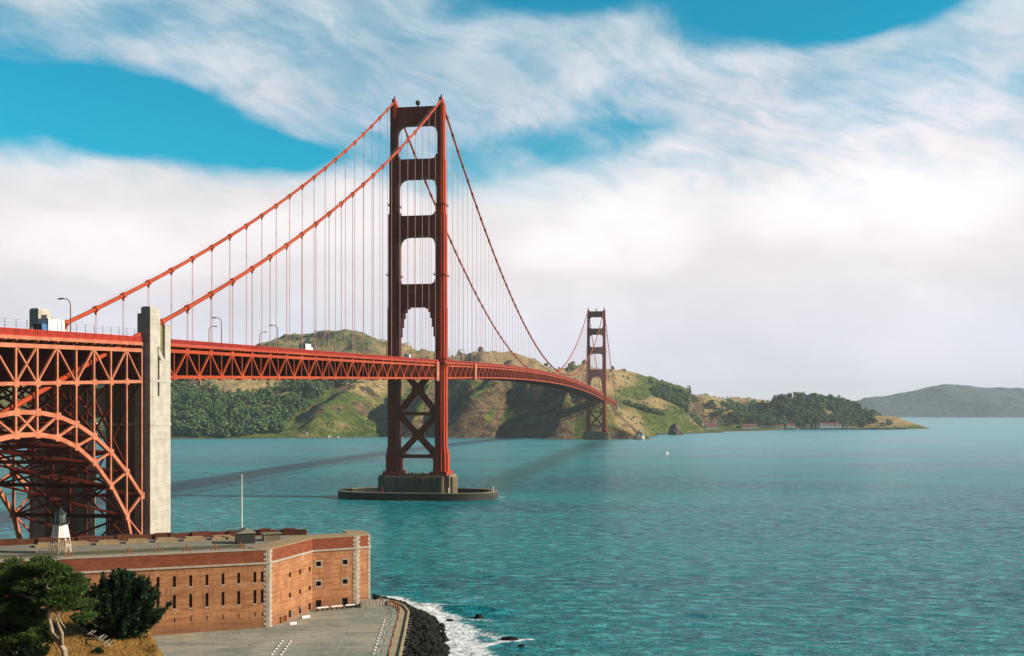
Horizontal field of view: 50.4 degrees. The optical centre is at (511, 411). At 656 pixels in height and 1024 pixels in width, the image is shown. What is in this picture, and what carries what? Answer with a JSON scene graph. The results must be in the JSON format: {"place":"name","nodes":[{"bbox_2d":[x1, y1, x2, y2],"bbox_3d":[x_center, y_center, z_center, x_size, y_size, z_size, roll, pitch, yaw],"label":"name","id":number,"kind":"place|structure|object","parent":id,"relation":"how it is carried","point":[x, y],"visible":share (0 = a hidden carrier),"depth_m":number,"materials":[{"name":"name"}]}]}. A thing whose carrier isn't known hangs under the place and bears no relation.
{"place":"outdoors","nodes":[
{"label":"outdoors","id":0,"kind":"place"},
{"bbox_2d":[18,607,163,655],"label":"hillside","id":1,"kind":"structure","parent":0,"point":[90,643],"depth_m":70.11,"materials":[{"name":"brown plant"}]},
{"bbox_2d":[0,623,34,655],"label":"bush","id":2,"kind":"object","parent":1,"relation":"on","point":[10,626],"visible":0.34,"depth_m":64.62,"materials":[{"name":"green plant"}]},
{"bbox_2d":[6,627,50,655],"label":"bush","id":3,"kind":"object","parent":1,"relation":"on","point":[36,648],"visible":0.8,"depth_m":64.09,"materials":[{"name":"green plant"}]},
{"bbox_2d":[19,607,45,625],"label":"bush","id":4,"kind":"object","parent":1,"relation":"on","point":[21,611],"visible":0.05,"depth_m":72.49,"materials":[{"name":"green plant"}]},
{"bbox_2d":[36,623,58,644],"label":"bush","id":5,"kind":"object","parent":1,"relation":"on","point":[48,636],"visible":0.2,"depth_m":68.08,"materials":[{"name":"green plant"}]},
{"bbox_2d":[0,549,99,655],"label":"cypress tree","id":6,"kind":"object","parent":1,"relation":"on","point":[55,585],"visible":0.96,"depth_m":64.31,"materials":[{"name":"green plant"}]},
{"bbox_2d":[75,624,112,645],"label":"broken fence","id":7,"kind":"object","parent":1,"relation":"on","point":[100,636],"visible":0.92,"depth_m":69.63,"materials":[{"name":"grey wood"}]},
{"bbox_2d":[91,647,103,654],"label":"bush","id":8,"kind":"object","parent":1,"relation":"on","point":[98,650],"visible":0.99,"depth_m":66.85,"materials":[{"name":"green plant"}]},
{"bbox_2d":[68,567,172,639],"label":"dark shrub","id":9,"kind":"object","parent":1,"relation":"on","point":[125,604],"visible":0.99,"depth_m":71.92,"materials":[{"name":"green plant"}]},
{"bbox_2d":[153,599,397,655],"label":"parking lot","id":10,"kind":"structure","parent":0,"point":[352,631],"depth_m":217.06,"materials":[{"name":"grey asphalt"}]},
{"bbox_2d":[316,606,328,610],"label":"barrier rail","id":11,"kind":"object","parent":10,"relation":"on","point":[327,607],"visible":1,"depth_m":246.09,"materials":[{"name":"white paint"}]},
{"bbox_2d":[249,618,412,655],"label":"bay lines","id":12,"kind":"object","parent":10,"relation":"on","point":[386,626],"visible":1,"depth_m":211.43,"materials":[{"name":"paint"}]},
{"bbox_2d":[331,605,342,609],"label":"barrier rail","id":13,"kind":"object","parent":10,"relation":"on","point":[336,606],"visible":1,"depth_m":247.82,"materials":[{"name":"white paint"}]},
{"bbox_2d":[345,603,356,608],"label":"barrier rail","id":14,"kind":"object","parent":10,"relation":"on","point":[346,605],"visible":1,"depth_m":249.43,"materials":[{"name":"white paint"}]},
{"bbox_2d":[361,599,388,607],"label":"stone wall","id":15,"kind":"structure","parent":10,"relation":"on","point":[365,603],"depth_m":252.11,"materials":[{"name":"stone"}]},
{"bbox_2d":[379,598,409,655],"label":"walkway","id":16,"kind":"structure","parent":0,"point":[396,647],"depth_m":222.38,"materials":[{"name":"beige concrete"}]},
{"bbox_2d":[0,329,930,438],"bbox_3d":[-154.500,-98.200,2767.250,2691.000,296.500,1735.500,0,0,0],"label":"headlands","id":17,"kind":"structure","parent":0,"point":[557,414],"depth_m":2178.19,"materials":[{"name":"green plant"}]},
{"bbox_2d":[96,379,358,437],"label":"hillside wood","id":18,"kind":"object","parent":17,"relation":"on","point":[188,418],"visible":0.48,"depth_m":2105.83,"materials":[{"name":"green plant"}]},
{"bbox_2d":[317,355,615,434],"bbox_3d":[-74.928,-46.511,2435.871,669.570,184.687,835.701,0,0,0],"label":"wood","id":19,"kind":"object","parent":17,"relation":"on","point":[449,392],"visible":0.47,"depth_m":2185.15,"materials":[{"name":"green plant"}]},
{"bbox_2d":[568,361,577,371],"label":"hill tree","id":20,"kind":"object","parent":17,"relation":"on","point":[570,366],"visible":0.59,"depth_m":2733.64,"materials":[{"name":"green plant"}]},
{"bbox_2d":[613,375,778,428],"bbox_3d":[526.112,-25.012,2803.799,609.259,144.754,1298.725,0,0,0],"label":"valley wood","id":21,"kind":"object","parent":17,"relation":"on","point":[668,393],"visible":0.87,"depth_m":2848.46,"materials":[{"name":"green plant"}]},
{"bbox_2d":[701,419,708,425],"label":"harbour house","id":22,"kind":"structure","parent":17,"relation":"on","point":[705,421],"depth_m":2954.00,"materials":[{"name":"white paint"}]},
{"bbox_2d":[705,423,717,428],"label":"harbour house","id":23,"kind":"structure","parent":17,"relation":"on","point":[711,425],"depth_m":2833.00,"materials":[{"name":"white paint"}]},
{"bbox_2d":[741,424,756,427],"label":"harbour house","id":24,"kind":"structure","parent":17,"relation":"on","point":[748,425],"depth_m":2984.00,"materials":[{"name":"white paint"}]},
{"bbox_2d":[771,424,783,427],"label":"harbour house","id":25,"kind":"structure","parent":17,"relation":"on","point":[779,425],"depth_m":2989.00,"materials":[{"name":"white paint"}]},
{"bbox_2d":[785,423,794,427],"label":"harbour house","id":26,"kind":"structure","parent":17,"relation":"on","point":[789,425],"depth_m":2989.00,"materials":[{"name":"white paint"}]},
{"bbox_2d":[757,392,892,426],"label":"knoll wood","id":27,"kind":"object","parent":17,"relation":"on","point":[859,415],"visible":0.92,"depth_m":3078.65,"materials":[{"name":"green plant"}]},
{"bbox_2d":[818,423,840,427],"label":"harbour house","id":28,"kind":"structure","parent":17,"relation":"on","point":[823,425],"depth_m":2988.00,"materials":[{"name":"white paint"}]},
{"bbox_2d":[0,417,1023,655],"bbox_3d":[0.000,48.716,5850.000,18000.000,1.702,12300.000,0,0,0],"label":"water","id":29,"kind":"structure","parent":0,"point":[906,542],"depth_m":449.22,"materials":[{"name":"teal liquid"}]},
{"bbox_2d":[0,94,616,492],"bbox_3d":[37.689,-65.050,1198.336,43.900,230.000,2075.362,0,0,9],"label":"suspension bridge","id":30,"kind":"structure","parent":29,"relation":"on","point":[198,360],"depth_m":612.70,"materials":[{"name":"paint"}]},
{"bbox_2d":[0,318,144,538],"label":"steel arch span","id":31,"kind":"object","parent":30,"relation":"attached to","point":[33,360],"visible":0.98,"depth_m":254.01,"materials":[{"name":"orange paint"}]},
{"bbox_2d":[32,318,64,330],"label":"box truck","id":32,"kind":"object","parent":31,"relation":"on","point":[52,324],"visible":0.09,"depth_m":241.39,"materials":[{"name":"white paint"}]},
{"bbox_2d":[57,298,70,331],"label":"street lamp","id":33,"kind":"object","parent":31,"relation":"on","point":[70,310],"visible":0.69,"depth_m":245.49,"materials":[{"name":"metal"}]},
{"bbox_2d":[212,317,221,347],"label":"street lamp","id":34,"kind":"object","parent":30,"relation":"on","point":[221,329],"visible":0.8,"depth_m":325.69,"materials":[{"name":"metal"}]},
{"bbox_2d":[299,344,312,349],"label":"box truck","id":35,"kind":"object","parent":30,"relation":"on","point":[307,346],"visible":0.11,"depth_m":406.97,"materials":[{"name":"white paint"}]},
{"bbox_2d":[338,486,497,500],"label":"pier fender","id":36,"kind":"object","parent":29,"relation":"in","point":[462,494],"visible":0.82,"depth_m":599.46,"materials":[{"name":"concrete"}]},
{"bbox_2d":[474,614,483,618],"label":"surf rock","id":37,"kind":"object","parent":29,"relation":"in","point":[479,616],"visible":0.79,"depth_m":257.96,"materials":[{"name":"black stone"}]},
{"bbox_2d":[500,636,518,640],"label":"surf rock","id":38,"kind":"object","parent":29,"relation":"in","point":[509,638],"visible":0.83,"depth_m":233.28,"materials":[{"name":"black stone"}]},
{"bbox_2d":[620,436,637,438],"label":"sea stack","id":39,"kind":"object","parent":29,"relation":"in","point":[628,437],"visible":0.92,"depth_m":1896.91,"materials":[{"name":"grey stone"}]},
{"bbox_2d":[634,430,644,438],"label":"sea stack","id":40,"kind":"object","parent":29,"relation":"in","point":[639,434],"visible":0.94,"depth_m":1900.24,"materials":[{"name":"grey stone"}]},
{"bbox_2d":[667,423,683,434],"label":"sea stack","id":41,"kind":"object","parent":29,"relation":"in","point":[674,429],"visible":0.98,"depth_m":2267.42,"materials":[{"name":"grey stone"}]},
{"bbox_2d":[718,428,780,428],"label":"quay","id":42,"kind":"structure","parent":29,"relation":"in","point":[749,428],"depth_m":2940.60,"materials":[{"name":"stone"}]},
{"bbox_2d":[783,428,905,429],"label":"breakwater","id":43,"kind":"object","parent":29,"relation":"in","point":[846,428],"visible":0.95,"depth_m":2911.10,"materials":[{"name":"concrete"}]},
{"bbox_2d":[0,0,1023,400],"label":"sky","id":44,"kind":"structure","parent":0,"point":[757,199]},
{"bbox_2d":[857,384,1023,416],"bbox_3d":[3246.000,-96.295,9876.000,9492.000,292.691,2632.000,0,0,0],"label":"hills","id":45,"kind":"structure","parent":0,"point":[931,397],"depth_m":9286.67,"materials":[{"name":"green"}]},
{"bbox_2d":[863,394,1023,415],"bbox_3d":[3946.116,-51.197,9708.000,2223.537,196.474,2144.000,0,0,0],"label":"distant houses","id":46,"kind":"structure","parent":45,"relation":"on","point":[940,405],"depth_m":9061.15,"materials":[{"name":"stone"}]},
{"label":"ground","id":47,"kind":"structure","parent":0,"visible":0},
{"bbox_2d":[29,306,170,538],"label":"concrete pylon","id":48,"kind":"object","parent":47,"relation":"on","point":[156,340],"visible":0.48,"depth_m":277.84,"materials":[{"name":"beige concrete"}]},
{"bbox_2d":[0,528,370,635],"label":"brick fort","id":49,"kind":"structure","parent":47,"relation":"on","point":[258,583],"depth_m":227.50,"materials":[{"name":"brick"}]},
{"bbox_2d":[35,542,57,547],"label":"gun platform","id":50,"kind":"structure","parent":49,"relation":"on","point":[42,544],"depth_m":237.33,"materials":[{"name":"beige concrete"}]},
{"bbox_2d":[49,507,71,553],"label":"lighthouse","id":51,"kind":"object","parent":49,"relation":"on","point":[60,529],"visible":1,"depth_m":226.99,"materials":[{"name":"white paint"}]},
{"bbox_2d":[68,540,88,545],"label":"gun platform","id":52,"kind":"structure","parent":49,"relation":"on","point":[80,543],"depth_m":239.95,"materials":[{"name":"beige concrete"}]},
{"bbox_2d":[96,539,118,544],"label":"gun platform","id":53,"kind":"structure","parent":49,"relation":"on","point":[107,542],"depth_m":242.18,"materials":[{"name":"beige concrete"}]},
{"bbox_2d":[125,538,148,543],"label":"gun platform","id":54,"kind":"structure","parent":49,"relation":"on","point":[137,540],"depth_m":244.59,"materials":[{"name":"beige concrete"}]},
{"bbox_2d":[154,537,176,542],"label":"gun platform","id":55,"kind":"structure","parent":49,"relation":"on","point":[165,539],"depth_m":246.71,"materials":[{"name":"beige concrete"}]},
{"bbox_2d":[172,576,176,588],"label":"window","id":56,"kind":"structure","parent":49,"relation":"in","point":[174,577],"depth_m":221.00,"materials":[{"name":"glass"}]},
{"bbox_2d":[172,595,176,609],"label":"window","id":57,"kind":"structure","parent":49,"relation":"in","point":[174,596],"depth_m":221.00,"materials":[{"name":"glass"}]},
{"bbox_2d":[189,575,192,587],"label":"window","id":58,"kind":"structure","parent":49,"relation":"in","point":[190,576],"depth_m":222.13,"materials":[{"name":"glass"}]},
{"bbox_2d":[189,594,192,608],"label":"window","id":59,"kind":"structure","parent":49,"relation":"in","point":[190,595],"depth_m":222.13,"materials":[{"name":"glass"}]},
{"bbox_2d":[182,536,204,540],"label":"gun platform","id":60,"kind":"structure","parent":49,"relation":"on","point":[193,538],"depth_m":249.01,"materials":[{"name":"beige concrete"}]},
{"bbox_2d":[205,574,208,586],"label":"window","id":61,"kind":"structure","parent":49,"relation":"in","point":[206,575],"depth_m":223.33,"materials":[{"name":"black glass"}]},
{"bbox_2d":[205,593,208,607],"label":"window","id":62,"kind":"structure","parent":49,"relation":"in","point":[206,594],"depth_m":223.33,"materials":[{"name":"glass"}]},
{"bbox_2d":[210,535,232,539],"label":"gun platform","id":63,"kind":"structure","parent":49,"relation":"on","point":[219,537],"depth_m":251.24,"materials":[{"name":"beige concrete"}]},
{"bbox_2d":[221,592,224,606],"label":"window","id":64,"kind":"structure","parent":49,"relation":"in","point":[222,592],"depth_m":224.48,"materials":[{"name":"glass"}]},
{"bbox_2d":[237,573,240,584],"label":"window","id":65,"kind":"structure","parent":49,"relation":"in","point":[238,574],"depth_m":225.69,"materials":[{"name":"glass"}]},
{"bbox_2d":[237,591,240,605],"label":"window","id":66,"kind":"structure","parent":49,"relation":"in","point":[238,592],"depth_m":225.69,"materials":[{"name":"glass"}]},
{"bbox_2d":[241,475,242,527],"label":"flagpole","id":67,"kind":"object","parent":49,"relation":"on","point":[241,501],"visible":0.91,"depth_m":250.90,"materials":[{"name":"white metal"}]},
{"bbox_2d":[234,527,255,543],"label":"roof shed","id":68,"kind":"structure","parent":49,"relation":"on","point":[243,535],"depth_m":243.40,"materials":[{"name":"metal"}]},
{"bbox_2d":[253,590,256,604],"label":"window","id":69,"kind":"structure","parent":49,"relation":"in","point":[254,591],"depth_m":226.90,"materials":[{"name":"glass"}]},
{"bbox_2d":[260,531,281,540],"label":"roof hatch","id":70,"kind":"object","parent":49,"relation":"on","point":[271,536],"visible":0.96,"depth_m":248.88,"materials":[{"name":"concrete"}]},
{"bbox_2d":[315,560,321,567],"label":"window","id":71,"kind":"structure","parent":49,"relation":"in","point":[317,562],"depth_m":247.57,"materials":[{"name":"stone"}]},
{"bbox_2d":[315,580,321,587],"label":"window","id":72,"kind":"structure","parent":49,"relation":"in","point":[317,582],"depth_m":247.57,"materials":[{"name":"stone"}]},
{"bbox_2d":[342,598,346,605],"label":"doorway","id":73,"kind":"structure","parent":49,"relation":"in","point":[344,600],"depth_m":251.10,"materials":[{"name":"black"}]},
{"bbox_2d":[342,558,348,565],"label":"window","id":74,"kind":"structure","parent":49,"relation":"in","point":[344,561],"depth_m":250.79,"materials":[{"name":"stone"}]},
{"bbox_2d":[342,578,348,584],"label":"window","id":75,"kind":"structure","parent":49,"relation":"in","point":[344,580],"depth_m":250.79,"materials":[{"name":"stone"}]},
{"bbox_2d":[372,594,450,655],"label":"riprap","id":76,"kind":"object","parent":47,"relation":"on","point":[428,626],"visible":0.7,"depth_m":228.95,"materials":[{"name":"grey stone"}]}
]}

